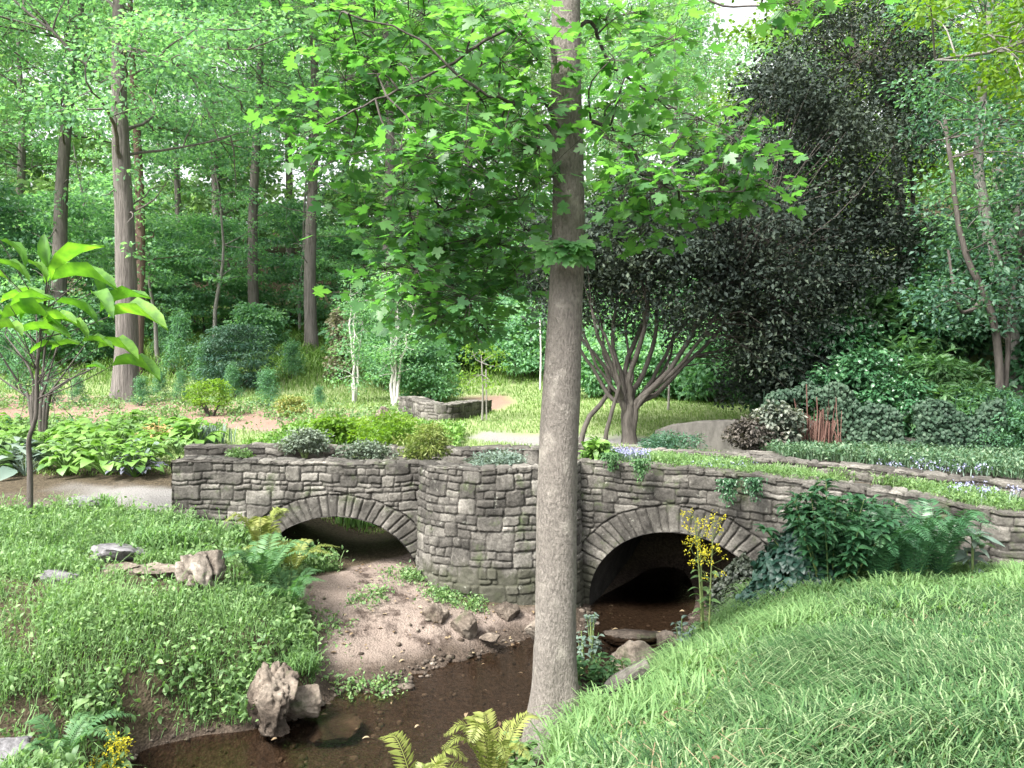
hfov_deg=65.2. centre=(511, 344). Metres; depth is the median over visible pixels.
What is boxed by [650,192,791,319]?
understory tree
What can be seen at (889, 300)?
bank shrub
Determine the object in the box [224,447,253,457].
parapet plant
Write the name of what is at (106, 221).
understory tree
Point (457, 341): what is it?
broad shrub
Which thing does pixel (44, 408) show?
twiggy shrub
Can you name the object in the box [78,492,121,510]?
grass tuft
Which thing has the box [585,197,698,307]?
understory tree
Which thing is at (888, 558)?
fern
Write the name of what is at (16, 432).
hosta
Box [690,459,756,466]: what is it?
lavender flower
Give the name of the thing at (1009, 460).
terrace ground cover
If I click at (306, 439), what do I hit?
parapet plant
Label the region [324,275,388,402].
pale sapling
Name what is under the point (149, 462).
purple plant
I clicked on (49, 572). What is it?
rock
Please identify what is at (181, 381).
young conifer
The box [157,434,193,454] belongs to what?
hosta
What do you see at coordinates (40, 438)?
hosta
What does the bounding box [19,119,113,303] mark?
young tree
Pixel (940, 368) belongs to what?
bank shrub
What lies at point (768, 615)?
grass
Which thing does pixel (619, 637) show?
rock
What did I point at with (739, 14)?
sky
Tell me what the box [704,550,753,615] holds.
ivy mound
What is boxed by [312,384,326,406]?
young conifer
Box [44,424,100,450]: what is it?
hosta
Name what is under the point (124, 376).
tulip tree
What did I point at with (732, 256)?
many stemmed tree
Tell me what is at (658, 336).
broad shrub
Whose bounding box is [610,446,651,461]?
lavender flower
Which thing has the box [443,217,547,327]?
understory tree
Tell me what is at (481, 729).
fern
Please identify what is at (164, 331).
young conifer
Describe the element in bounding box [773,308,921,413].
bank shrub
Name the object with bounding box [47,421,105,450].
hosta
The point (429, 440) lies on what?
parapet plant
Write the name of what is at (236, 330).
shrub
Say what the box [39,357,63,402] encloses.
young conifer
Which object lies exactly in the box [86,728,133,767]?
yellow flower
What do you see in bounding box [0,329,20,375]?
young conifer
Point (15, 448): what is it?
hosta
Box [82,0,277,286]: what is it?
woodland tree
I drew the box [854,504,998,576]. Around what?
fern
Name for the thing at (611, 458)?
trailing plant
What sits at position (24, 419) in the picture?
hosta
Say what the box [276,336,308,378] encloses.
young conifer
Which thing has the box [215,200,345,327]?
understory tree
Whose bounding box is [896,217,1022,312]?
bank shrub
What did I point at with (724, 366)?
broad shrub
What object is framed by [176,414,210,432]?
hosta
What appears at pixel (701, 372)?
broad shrub
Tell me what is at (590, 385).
broad shrub
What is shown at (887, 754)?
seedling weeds
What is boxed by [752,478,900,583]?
leafy shrub
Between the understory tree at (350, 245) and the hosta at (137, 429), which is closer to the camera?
the hosta at (137, 429)
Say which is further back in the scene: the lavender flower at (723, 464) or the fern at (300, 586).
the lavender flower at (723, 464)
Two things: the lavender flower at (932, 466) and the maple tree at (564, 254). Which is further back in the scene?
the lavender flower at (932, 466)
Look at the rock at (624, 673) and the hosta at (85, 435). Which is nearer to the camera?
the rock at (624, 673)
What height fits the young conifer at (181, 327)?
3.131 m
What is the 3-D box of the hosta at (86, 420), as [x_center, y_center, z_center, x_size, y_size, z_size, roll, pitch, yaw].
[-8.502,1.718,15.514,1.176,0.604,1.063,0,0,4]
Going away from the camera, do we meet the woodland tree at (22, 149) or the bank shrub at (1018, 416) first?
the bank shrub at (1018, 416)
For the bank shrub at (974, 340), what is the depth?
14.93 m
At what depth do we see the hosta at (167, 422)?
16.00 m
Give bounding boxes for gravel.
[116,581,698,767]
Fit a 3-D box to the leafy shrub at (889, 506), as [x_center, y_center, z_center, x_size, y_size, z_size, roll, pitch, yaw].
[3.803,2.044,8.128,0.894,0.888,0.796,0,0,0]
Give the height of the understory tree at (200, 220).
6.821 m
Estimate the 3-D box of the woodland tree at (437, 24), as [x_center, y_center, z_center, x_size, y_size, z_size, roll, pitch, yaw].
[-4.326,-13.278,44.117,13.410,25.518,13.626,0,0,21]
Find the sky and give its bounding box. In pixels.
[0,0,1023,233]
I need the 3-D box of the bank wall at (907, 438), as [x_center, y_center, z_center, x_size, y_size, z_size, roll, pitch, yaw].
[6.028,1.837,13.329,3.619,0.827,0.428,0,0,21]
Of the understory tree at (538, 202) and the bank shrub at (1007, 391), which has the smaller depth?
the bank shrub at (1007, 391)
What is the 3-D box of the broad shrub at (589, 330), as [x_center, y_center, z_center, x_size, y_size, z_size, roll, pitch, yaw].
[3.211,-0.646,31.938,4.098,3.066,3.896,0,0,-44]
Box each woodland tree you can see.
[0,0,105,273]
[0,2,72,198]
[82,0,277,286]
[137,0,316,284]
[186,0,380,275]
[243,2,432,181]
[334,0,540,311]
[394,0,551,281]
[534,0,704,293]
[584,0,788,308]
[723,0,908,197]
[880,1,1023,190]
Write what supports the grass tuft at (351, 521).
on the ground at (650, 584)
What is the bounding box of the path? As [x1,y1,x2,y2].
[655,419,813,451]
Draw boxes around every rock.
[40,569,78,583]
[65,495,102,509]
[86,468,99,473]
[100,562,139,574]
[174,550,226,593]
[246,661,298,737]
[258,718,289,736]
[283,684,321,718]
[309,713,363,743]
[375,406,390,418]
[422,603,448,624]
[450,610,477,639]
[479,632,500,642]
[495,601,520,621]
[525,620,534,638]
[597,629,658,645]
[604,659,650,697]
[610,640,656,669]
[656,630,677,649]
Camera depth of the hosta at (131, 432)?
14.47 m
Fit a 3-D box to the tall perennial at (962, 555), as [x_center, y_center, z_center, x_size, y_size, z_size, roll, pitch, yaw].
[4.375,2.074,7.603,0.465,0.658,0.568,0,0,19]
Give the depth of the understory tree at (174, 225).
37.59 m
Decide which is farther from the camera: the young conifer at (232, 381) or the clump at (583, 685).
the young conifer at (232, 381)
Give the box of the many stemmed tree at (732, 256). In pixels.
[483,36,948,443]
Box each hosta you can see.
[0,415,21,429]
[0,422,19,433]
[0,425,41,443]
[0,430,21,450]
[0,432,23,454]
[0,436,50,462]
[0,448,19,468]
[0,448,58,480]
[3,419,37,434]
[5,444,49,468]
[8,413,29,426]
[12,422,37,437]
[15,432,51,451]
[22,435,90,465]
[24,431,51,449]
[25,414,61,430]
[26,414,71,427]
[37,445,99,475]
[38,440,80,457]
[43,418,90,438]
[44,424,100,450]
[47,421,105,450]
[61,428,125,456]
[69,439,138,475]
[76,438,126,460]
[90,422,144,447]
[93,415,125,430]
[96,417,138,436]
[101,409,156,437]
[109,436,173,464]
[109,450,165,476]
[111,437,172,458]
[113,424,146,438]
[131,432,170,450]
[132,416,166,432]
[136,429,168,450]
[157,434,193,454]
[159,416,201,432]
[159,419,205,443]
[165,418,229,444]
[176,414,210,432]
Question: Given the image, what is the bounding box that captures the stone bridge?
[171,442,1023,607]
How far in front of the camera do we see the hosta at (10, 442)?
14.09 m
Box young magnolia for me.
[322,307,355,382]
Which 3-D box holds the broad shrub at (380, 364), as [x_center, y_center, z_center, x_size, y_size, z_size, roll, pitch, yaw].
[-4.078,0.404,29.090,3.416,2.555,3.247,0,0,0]
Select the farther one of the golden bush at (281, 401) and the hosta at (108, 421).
the golden bush at (281, 401)
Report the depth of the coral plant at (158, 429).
15.02 m
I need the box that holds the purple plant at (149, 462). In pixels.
[105,451,168,475]
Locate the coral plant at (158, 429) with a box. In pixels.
[134,418,180,446]
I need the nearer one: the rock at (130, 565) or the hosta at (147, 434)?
the rock at (130, 565)
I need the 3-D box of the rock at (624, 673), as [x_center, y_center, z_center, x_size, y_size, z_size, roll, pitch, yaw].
[0.899,2.680,6.206,0.367,0.480,0.128,0,0,0]
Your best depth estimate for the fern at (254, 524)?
9.11 m
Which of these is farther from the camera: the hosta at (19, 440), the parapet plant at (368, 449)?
the hosta at (19, 440)
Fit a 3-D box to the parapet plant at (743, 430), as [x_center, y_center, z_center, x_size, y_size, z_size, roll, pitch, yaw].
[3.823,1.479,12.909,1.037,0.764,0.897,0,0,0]
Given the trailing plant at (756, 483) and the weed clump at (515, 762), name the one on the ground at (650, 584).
the weed clump at (515, 762)
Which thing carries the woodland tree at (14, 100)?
on the ground at (650, 584)
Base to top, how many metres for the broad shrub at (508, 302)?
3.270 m
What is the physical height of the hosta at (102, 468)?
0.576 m
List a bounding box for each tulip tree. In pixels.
[0,0,182,350]
[0,0,324,401]
[137,0,467,350]
[143,0,381,318]
[232,0,526,304]
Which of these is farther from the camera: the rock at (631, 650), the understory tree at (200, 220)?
the understory tree at (200, 220)
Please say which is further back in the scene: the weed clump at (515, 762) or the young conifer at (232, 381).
the young conifer at (232, 381)
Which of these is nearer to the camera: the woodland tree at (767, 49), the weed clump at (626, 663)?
the weed clump at (626, 663)
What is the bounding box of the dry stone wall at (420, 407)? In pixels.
[397,396,491,421]
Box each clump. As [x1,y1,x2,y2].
[495,731,538,767]
[576,631,604,674]
[577,649,620,692]
[578,673,604,697]
[604,657,636,673]
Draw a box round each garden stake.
[539,320,541,389]
[667,354,669,409]
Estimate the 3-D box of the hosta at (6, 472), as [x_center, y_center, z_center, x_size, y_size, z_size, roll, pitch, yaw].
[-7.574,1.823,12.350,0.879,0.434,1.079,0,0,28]
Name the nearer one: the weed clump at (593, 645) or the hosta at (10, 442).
the weed clump at (593, 645)
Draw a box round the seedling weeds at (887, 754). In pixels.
[667,602,995,763]
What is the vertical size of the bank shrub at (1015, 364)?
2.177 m
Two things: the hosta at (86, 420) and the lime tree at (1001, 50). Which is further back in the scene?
the hosta at (86, 420)
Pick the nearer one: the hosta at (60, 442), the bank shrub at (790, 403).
the hosta at (60, 442)
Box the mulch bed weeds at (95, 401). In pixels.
[0,387,411,432]
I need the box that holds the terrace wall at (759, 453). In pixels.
[720,449,1023,482]
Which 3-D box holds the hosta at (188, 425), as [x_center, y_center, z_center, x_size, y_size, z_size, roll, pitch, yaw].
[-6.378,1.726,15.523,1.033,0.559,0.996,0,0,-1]
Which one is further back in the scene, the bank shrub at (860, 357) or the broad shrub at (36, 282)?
the broad shrub at (36, 282)
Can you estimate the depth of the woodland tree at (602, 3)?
45.27 m
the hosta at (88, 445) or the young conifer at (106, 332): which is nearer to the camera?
the hosta at (88, 445)
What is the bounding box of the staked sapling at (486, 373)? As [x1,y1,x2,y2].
[456,343,510,420]
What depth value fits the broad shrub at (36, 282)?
34.28 m
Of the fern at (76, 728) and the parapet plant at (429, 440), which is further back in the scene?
the parapet plant at (429, 440)
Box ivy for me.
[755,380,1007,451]
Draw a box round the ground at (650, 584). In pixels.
[0,160,1023,767]
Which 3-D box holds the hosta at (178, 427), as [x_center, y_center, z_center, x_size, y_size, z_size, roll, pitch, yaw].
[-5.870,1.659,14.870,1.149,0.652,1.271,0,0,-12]
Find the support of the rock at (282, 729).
in the stream water
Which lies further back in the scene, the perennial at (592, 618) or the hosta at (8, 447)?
the hosta at (8, 447)
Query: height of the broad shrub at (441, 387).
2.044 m
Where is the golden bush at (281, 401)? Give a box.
[273,394,309,416]
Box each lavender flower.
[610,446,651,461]
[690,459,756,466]
[868,456,992,475]
[947,476,1021,504]
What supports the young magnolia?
on the ground at (650, 584)
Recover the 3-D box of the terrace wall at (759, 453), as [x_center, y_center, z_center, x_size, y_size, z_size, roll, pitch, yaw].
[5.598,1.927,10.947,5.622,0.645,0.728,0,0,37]
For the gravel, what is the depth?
7.60 m
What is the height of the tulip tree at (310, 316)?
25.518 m
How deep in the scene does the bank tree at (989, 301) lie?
13.24 m
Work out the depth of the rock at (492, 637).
8.45 m
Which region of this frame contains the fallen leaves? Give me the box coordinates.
[128,564,683,767]
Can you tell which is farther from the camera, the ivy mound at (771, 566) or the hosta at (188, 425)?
the hosta at (188, 425)
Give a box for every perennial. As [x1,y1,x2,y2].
[584,612,598,644]
[670,615,696,641]
[949,529,1004,573]
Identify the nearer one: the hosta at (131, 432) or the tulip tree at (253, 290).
the hosta at (131, 432)
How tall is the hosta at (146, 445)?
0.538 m
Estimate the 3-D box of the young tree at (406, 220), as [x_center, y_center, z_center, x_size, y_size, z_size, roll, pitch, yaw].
[-3.659,-4.818,36.161,4.633,11.176,4.594,0,0,22]
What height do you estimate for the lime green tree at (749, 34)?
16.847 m
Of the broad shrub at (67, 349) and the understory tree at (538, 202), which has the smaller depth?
the broad shrub at (67, 349)
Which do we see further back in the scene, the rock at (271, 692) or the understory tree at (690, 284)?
the understory tree at (690, 284)
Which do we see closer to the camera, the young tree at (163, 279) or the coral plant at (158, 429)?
the coral plant at (158, 429)
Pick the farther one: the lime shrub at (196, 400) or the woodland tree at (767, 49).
the woodland tree at (767, 49)
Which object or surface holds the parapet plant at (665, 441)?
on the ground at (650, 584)
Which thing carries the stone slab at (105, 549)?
on the ground at (650, 584)
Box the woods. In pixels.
[0,0,1023,294]
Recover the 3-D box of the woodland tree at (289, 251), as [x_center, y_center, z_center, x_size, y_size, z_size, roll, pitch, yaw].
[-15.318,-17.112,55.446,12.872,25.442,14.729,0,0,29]
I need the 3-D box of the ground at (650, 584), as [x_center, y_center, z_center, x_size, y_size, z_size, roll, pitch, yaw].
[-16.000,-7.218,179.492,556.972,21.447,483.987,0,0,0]
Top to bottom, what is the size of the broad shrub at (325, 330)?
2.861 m
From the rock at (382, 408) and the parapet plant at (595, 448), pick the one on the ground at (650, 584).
the rock at (382, 408)
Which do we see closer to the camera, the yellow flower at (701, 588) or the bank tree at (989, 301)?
the yellow flower at (701, 588)
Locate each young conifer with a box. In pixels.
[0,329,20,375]
[2,343,33,391]
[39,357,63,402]
[66,372,90,404]
[95,318,114,362]
[125,373,153,405]
[148,367,172,401]
[149,315,182,360]
[157,305,197,376]
[166,368,190,403]
[187,335,224,389]
[220,361,246,397]
[246,366,284,407]
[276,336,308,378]
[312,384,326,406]
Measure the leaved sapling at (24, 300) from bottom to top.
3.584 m
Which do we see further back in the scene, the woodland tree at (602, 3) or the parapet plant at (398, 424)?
the woodland tree at (602, 3)
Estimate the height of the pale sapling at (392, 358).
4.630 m
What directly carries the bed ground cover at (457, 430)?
on the ground at (650, 584)
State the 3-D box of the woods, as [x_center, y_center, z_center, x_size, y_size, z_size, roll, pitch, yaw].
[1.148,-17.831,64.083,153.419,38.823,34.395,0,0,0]
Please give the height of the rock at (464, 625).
0.318 m
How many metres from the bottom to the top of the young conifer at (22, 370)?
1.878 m
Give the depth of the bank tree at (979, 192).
14.02 m
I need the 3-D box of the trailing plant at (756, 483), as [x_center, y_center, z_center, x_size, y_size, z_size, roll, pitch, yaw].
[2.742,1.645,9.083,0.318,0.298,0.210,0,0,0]
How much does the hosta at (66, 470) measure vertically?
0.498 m
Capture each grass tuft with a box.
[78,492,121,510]
[107,519,203,558]
[175,421,236,444]
[259,639,327,676]
[328,517,375,531]
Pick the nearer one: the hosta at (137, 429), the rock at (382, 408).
the hosta at (137, 429)
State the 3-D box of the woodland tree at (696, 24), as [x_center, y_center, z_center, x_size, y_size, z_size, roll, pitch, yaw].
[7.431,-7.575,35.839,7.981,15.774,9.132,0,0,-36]
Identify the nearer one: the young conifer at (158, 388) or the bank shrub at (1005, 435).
the bank shrub at (1005, 435)
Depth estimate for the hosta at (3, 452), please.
12.43 m
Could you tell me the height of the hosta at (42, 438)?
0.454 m
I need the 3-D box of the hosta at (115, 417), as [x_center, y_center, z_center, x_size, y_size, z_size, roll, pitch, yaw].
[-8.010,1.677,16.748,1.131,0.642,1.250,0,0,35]
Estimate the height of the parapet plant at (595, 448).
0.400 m
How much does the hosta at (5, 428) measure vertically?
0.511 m
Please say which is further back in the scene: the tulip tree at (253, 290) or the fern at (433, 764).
the tulip tree at (253, 290)
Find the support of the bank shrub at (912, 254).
on the ground at (650, 584)
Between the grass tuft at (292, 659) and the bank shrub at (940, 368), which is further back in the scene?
the bank shrub at (940, 368)
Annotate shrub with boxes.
[0,263,104,437]
[0,273,56,346]
[0,294,111,367]
[179,322,287,388]
[181,378,235,415]
[222,301,297,350]
[318,300,394,358]
[351,324,442,386]
[380,341,467,400]
[411,305,499,371]
[455,294,547,365]
[483,311,546,378]
[543,294,615,346]
[580,333,639,396]
[581,298,672,375]
[605,335,688,397]
[637,326,714,394]
[658,328,756,402]
[706,314,762,387]
[741,369,818,418]
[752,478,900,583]
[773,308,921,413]
[805,343,934,432]
[818,275,1004,373]
[854,372,941,438]
[854,501,921,564]
[860,346,994,430]
[861,214,972,287]
[893,375,1023,439]
[895,255,1023,361]
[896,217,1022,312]
[951,183,1015,221]
[951,382,1023,445]
[963,422,1021,452]
[976,323,1023,392]
[991,394,1023,449]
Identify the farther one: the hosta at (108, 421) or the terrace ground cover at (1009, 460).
the hosta at (108, 421)
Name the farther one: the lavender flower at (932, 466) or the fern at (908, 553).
the lavender flower at (932, 466)
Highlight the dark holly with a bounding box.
[754,0,978,321]
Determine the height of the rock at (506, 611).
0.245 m
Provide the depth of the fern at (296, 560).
9.01 m
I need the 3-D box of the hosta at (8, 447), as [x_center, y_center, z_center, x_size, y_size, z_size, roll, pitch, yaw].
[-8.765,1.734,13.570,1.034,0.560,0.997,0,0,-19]
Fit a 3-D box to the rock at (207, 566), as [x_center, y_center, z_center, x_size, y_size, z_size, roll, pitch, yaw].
[-3.120,2.318,7.991,0.482,0.521,0.837,0,0,-31]
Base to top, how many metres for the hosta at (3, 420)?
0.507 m
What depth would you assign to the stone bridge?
9.71 m
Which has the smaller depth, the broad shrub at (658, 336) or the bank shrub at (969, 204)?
the bank shrub at (969, 204)
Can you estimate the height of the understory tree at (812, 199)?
7.094 m
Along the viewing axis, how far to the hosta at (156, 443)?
13.38 m
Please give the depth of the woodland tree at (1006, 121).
32.90 m
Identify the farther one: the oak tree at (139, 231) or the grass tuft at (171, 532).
the oak tree at (139, 231)
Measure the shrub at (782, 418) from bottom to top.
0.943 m
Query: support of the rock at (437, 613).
on the ground at (650, 584)
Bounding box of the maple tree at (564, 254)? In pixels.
[242,0,901,761]
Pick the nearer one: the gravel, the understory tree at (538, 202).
the gravel
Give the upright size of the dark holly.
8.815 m
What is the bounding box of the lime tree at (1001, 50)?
[893,0,1023,117]
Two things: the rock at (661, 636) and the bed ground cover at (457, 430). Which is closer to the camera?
the rock at (661, 636)
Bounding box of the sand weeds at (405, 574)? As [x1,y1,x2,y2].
[268,559,493,702]
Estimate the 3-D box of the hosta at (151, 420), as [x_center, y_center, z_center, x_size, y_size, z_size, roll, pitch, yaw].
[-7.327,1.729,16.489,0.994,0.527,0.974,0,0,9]
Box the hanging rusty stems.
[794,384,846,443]
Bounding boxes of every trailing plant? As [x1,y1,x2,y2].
[599,452,622,471]
[629,458,653,482]
[714,478,740,507]
[739,477,767,502]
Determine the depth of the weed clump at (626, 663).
6.66 m
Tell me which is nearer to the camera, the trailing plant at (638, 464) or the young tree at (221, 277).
the trailing plant at (638, 464)
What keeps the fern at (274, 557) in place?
on the ground at (650, 584)
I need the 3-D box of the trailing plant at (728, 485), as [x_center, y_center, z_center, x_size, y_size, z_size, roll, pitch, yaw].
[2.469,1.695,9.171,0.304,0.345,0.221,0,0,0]
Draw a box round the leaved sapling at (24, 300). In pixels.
[0,233,168,513]
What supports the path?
on the ground at (650, 584)
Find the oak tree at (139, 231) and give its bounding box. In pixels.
[13,0,278,375]
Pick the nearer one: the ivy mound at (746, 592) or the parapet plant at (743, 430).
the ivy mound at (746, 592)
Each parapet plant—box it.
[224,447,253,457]
[273,426,335,457]
[302,411,377,444]
[332,437,398,459]
[346,408,422,445]
[390,420,454,459]
[462,447,527,465]
[578,435,617,459]
[637,429,711,450]
[720,414,785,450]
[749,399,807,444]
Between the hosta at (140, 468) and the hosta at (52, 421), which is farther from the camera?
the hosta at (52, 421)
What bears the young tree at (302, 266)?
on the ground at (650, 584)
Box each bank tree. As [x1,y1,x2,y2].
[875,0,1023,404]
[895,101,1023,419]
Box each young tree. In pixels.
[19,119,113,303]
[96,220,191,364]
[143,61,263,291]
[168,125,276,351]
[246,114,362,329]
[377,109,474,307]
[424,87,513,293]
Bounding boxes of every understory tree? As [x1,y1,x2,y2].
[0,180,71,315]
[0,189,114,327]
[25,172,175,300]
[78,216,231,346]
[145,210,283,335]
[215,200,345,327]
[282,224,395,333]
[360,204,481,340]
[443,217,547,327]
[476,190,600,312]
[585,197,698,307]
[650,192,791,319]
[757,148,880,314]
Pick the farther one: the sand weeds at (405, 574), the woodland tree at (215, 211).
the woodland tree at (215, 211)
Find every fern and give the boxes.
[23,709,131,765]
[222,507,289,553]
[222,533,317,590]
[241,538,339,576]
[250,565,326,605]
[379,731,467,767]
[442,708,545,767]
[821,507,954,582]
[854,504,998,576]
[860,497,994,575]
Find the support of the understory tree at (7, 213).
on the ground at (650, 584)
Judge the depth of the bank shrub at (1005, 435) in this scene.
12.33 m
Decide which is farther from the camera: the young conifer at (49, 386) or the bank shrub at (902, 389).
the young conifer at (49, 386)
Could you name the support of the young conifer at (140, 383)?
on the ground at (650, 584)
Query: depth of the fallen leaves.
8.47 m
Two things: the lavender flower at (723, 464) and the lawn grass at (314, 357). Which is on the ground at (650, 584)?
the lawn grass at (314, 357)
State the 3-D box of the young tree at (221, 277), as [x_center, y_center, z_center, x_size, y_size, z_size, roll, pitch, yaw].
[-13.092,-4.553,36.595,4.112,10.337,5.444,0,0,37]
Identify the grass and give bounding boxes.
[0,249,1022,533]
[510,551,1023,767]
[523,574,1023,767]
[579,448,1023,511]
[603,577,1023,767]
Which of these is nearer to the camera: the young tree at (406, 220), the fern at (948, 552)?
the fern at (948, 552)
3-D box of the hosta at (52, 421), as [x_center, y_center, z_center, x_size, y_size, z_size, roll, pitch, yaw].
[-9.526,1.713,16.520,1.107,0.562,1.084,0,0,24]
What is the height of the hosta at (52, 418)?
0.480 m
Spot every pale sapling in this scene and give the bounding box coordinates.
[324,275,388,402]
[361,262,433,405]
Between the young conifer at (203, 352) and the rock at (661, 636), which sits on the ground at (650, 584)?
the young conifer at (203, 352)
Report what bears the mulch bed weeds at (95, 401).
on the ground at (650, 584)
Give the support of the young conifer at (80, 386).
on the ground at (650, 584)
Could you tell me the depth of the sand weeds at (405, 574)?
9.00 m
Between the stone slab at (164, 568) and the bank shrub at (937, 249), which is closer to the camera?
the stone slab at (164, 568)
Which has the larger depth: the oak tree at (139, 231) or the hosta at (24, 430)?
the oak tree at (139, 231)
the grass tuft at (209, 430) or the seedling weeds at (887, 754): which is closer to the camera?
the seedling weeds at (887, 754)
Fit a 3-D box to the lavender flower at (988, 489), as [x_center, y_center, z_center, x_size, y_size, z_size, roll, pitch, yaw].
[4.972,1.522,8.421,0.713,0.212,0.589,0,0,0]
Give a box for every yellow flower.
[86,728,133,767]
[680,510,727,634]
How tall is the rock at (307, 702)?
0.276 m
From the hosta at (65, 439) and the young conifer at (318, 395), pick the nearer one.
the hosta at (65, 439)
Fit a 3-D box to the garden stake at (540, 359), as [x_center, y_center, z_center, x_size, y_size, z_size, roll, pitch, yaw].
[0.956,0.392,26.998,0.087,2.502,0.067,0,0,15]
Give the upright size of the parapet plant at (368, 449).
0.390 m
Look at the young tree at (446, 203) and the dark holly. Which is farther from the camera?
the young tree at (446, 203)
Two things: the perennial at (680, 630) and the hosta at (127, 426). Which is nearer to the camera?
the perennial at (680, 630)
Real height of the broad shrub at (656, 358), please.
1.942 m
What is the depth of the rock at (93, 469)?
12.35 m
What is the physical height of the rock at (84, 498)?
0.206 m
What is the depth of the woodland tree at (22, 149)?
49.88 m
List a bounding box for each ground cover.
[0,493,354,767]
[242,417,467,445]
[757,436,1023,478]
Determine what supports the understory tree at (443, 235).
on the ground at (650, 584)
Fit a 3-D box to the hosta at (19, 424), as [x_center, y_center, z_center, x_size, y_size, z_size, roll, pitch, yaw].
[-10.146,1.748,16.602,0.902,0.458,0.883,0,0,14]
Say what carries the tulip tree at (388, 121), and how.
on the ground at (650, 584)
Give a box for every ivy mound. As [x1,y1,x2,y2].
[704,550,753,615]
[731,581,777,609]
[750,524,840,597]
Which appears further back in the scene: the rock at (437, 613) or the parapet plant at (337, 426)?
the parapet plant at (337, 426)
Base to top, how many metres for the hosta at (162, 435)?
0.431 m
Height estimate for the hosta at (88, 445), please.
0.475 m
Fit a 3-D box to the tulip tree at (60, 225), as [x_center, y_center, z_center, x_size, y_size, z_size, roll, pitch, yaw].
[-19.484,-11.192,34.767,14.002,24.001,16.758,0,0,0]
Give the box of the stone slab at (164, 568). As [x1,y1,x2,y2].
[126,562,174,578]
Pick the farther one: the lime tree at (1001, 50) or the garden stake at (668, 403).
the garden stake at (668, 403)
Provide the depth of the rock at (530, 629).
8.63 m
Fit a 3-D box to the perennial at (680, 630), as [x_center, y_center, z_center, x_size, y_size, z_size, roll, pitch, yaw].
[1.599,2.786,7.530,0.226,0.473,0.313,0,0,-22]
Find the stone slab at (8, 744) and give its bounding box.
[0,736,31,763]
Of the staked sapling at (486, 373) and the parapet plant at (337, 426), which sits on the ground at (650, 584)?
the staked sapling at (486, 373)
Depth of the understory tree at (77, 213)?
39.45 m
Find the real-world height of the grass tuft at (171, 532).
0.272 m
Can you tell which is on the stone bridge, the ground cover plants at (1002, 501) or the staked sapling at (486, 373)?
the ground cover plants at (1002, 501)
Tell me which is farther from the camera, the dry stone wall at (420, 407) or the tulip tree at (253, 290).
the tulip tree at (253, 290)
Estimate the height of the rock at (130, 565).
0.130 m
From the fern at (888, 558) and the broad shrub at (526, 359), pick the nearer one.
the fern at (888, 558)
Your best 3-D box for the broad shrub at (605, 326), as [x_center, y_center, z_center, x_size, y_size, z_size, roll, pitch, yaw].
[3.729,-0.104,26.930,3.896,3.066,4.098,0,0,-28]
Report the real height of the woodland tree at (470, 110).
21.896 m
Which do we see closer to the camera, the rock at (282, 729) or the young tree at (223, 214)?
the rock at (282, 729)
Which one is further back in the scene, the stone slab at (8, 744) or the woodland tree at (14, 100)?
the woodland tree at (14, 100)
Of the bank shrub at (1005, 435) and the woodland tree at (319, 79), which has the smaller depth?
the bank shrub at (1005, 435)
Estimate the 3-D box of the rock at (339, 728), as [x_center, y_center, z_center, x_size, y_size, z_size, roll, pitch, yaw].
[-1.528,3.321,6.939,0.473,0.140,0.404,0,0,-20]
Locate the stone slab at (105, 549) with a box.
[90,543,145,561]
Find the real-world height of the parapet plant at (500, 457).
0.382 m
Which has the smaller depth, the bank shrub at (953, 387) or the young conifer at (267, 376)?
the bank shrub at (953, 387)
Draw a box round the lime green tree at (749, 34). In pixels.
[662,0,1023,285]
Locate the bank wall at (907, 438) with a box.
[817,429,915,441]
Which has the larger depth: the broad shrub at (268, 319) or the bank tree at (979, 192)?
the broad shrub at (268, 319)
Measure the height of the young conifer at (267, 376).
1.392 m
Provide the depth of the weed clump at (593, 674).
6.34 m

